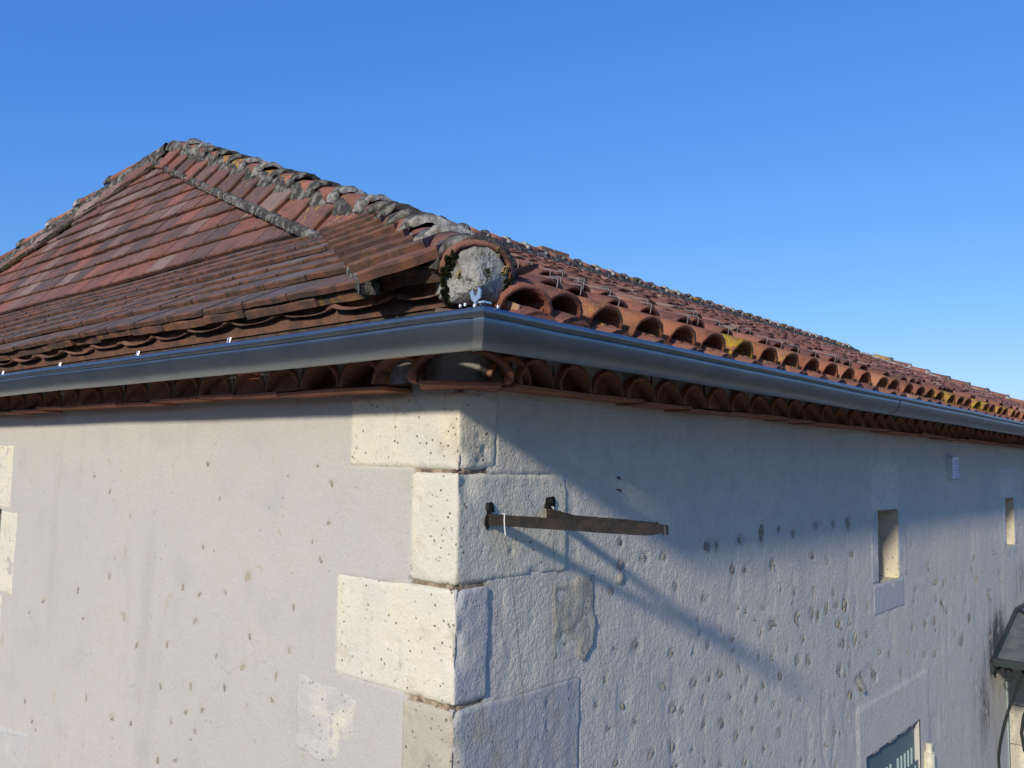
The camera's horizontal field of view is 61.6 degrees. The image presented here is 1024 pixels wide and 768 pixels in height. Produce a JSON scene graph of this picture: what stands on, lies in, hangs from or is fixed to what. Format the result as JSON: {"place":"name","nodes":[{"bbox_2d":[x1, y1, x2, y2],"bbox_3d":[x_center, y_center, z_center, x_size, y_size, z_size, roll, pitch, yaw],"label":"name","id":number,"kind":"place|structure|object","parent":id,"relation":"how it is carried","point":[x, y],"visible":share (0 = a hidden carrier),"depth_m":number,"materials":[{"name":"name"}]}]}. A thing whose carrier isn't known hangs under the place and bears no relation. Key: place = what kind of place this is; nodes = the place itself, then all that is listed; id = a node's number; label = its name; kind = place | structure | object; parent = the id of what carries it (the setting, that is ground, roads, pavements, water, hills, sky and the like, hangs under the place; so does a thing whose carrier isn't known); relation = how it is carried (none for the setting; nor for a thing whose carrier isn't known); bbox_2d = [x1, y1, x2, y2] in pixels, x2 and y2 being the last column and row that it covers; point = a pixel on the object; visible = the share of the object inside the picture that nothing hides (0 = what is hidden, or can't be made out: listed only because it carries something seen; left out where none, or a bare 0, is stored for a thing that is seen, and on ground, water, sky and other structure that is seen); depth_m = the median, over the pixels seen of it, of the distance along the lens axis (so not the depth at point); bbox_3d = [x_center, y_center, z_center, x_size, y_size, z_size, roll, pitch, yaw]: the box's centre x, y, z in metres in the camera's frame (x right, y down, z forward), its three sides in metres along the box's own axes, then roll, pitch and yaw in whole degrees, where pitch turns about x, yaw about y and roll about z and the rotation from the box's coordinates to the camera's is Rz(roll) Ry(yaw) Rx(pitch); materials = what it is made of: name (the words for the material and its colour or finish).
{"place":"outdoors","nodes":[
{"label":"outdoors","id":0,"kind":"place"},
{"bbox_2d":[0,0,1023,400],"label":"sky","id":1,"kind":"structure","parent":0,"point":[851,172],"materials":[{"name":"blue"}]},
{"bbox_2d":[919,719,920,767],"bbox_3d":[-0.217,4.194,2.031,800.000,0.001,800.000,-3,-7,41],"label":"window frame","id":2,"kind":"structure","parent":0,"point":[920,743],"depth_m":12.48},
{"bbox_2d":[0,138,1023,767],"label":"stone house","id":3,"kind":"structure","parent":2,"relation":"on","point":[298,568],"depth_m":3.33,"materials":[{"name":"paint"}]},
{"bbox_2d":[0,446,16,612],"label":"window","id":4,"kind":"structure","parent":3,"relation":"in","point":[8,521],"depth_m":4.51,"materials":[{"name":"yellow stone"}]},
{"bbox_2d":[0,287,1023,435],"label":"rain gutter","id":5,"kind":"object","parent":3,"relation":"attached to","point":[475,327],"visible":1,"depth_m":2.47,"materials":[{"name":"grey metal"}]},
{"bbox_2d":[536,246,568,257],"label":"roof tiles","id":6,"kind":"object","parent":3,"relation":"on","point":[556,252],"visible":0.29,"depth_m":10.88,"materials":[{"name":"ceramic"}]},
{"bbox_2d":[484,496,668,534],"bbox_3d":[0.129,0.369,2.377,0.595,0.092,0.306,-9,-11,63],"label":"iron bracket","id":7,"kind":"object","parent":3,"relation":"attached to","point":[556,520],"visible":0.98,"depth_m":2.33,"materials":[{"name":"black metal"}]},
{"bbox_2d":[503,513,527,766],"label":"cord","id":8,"kind":"object","parent":7,"relation":"hanging from","point":[517,631],"visible":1,"depth_m":2.46,"materials":[{"name":"white plastic"}]},
{"bbox_2d":[551,506,553,743],"bbox_3d":[0.115,1.256,2.579,0.013,1.761,0.024,-3,-7,41],"label":"cord","id":9,"kind":"object","parent":7,"relation":"hanging from","point":[553,685],"visible":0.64,"depth_m":2.61,"materials":[{"name":"grey metal"}]},
{"bbox_2d":[870,462,906,615],"bbox_3d":[2.079,0.910,5.232,0.423,0.878,0.645,-3,-7,41],"label":"window","id":10,"kind":"structure","parent":3,"relation":"in","point":[885,524],"depth_m":5.18,"materials":[{"name":"yellow stone"}]},
{"bbox_2d":[866,720,934,767],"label":"window","id":11,"kind":"structure","parent":3,"relation":"in","point":[903,751],"depth_m":5.20,"materials":[{"name":"paint"}]},
{"bbox_2d":[947,456,959,478],"bbox_3d":[3.168,0.600,6.161,0.048,0.164,0.170,-3,-7,41],"label":"vent cover","id":12,"kind":"object","parent":3,"relation":"attached to","point":[953,467],"visible":1,"depth_m":6.11,"materials":[{"name":"white plastic"}]},
{"bbox_2d":[990,603,1023,767],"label":"door canopy","id":13,"kind":"object","parent":3,"relation":"attached to","point":[1008,654],"visible":0.98,"depth_m":6.83,"materials":[{"name":"grey metal"}]},
{"bbox_2d":[999,468,1017,565],"bbox_3d":[4.187,1.172,7.652,0.423,0.859,0.655,-3,-7,41],"label":"window","id":14,"kind":"structure","parent":3,"relation":"in","point":[1007,487],"depth_m":7.66,"materials":[{"name":"yellow stone"}]},
{"bbox_2d":[1006,668,1023,767],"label":"doorway","id":15,"kind":"structure","parent":3,"relation":"in","point":[1016,754],"depth_m":8.10,"materials":[{"name":"stone"}]}
]}

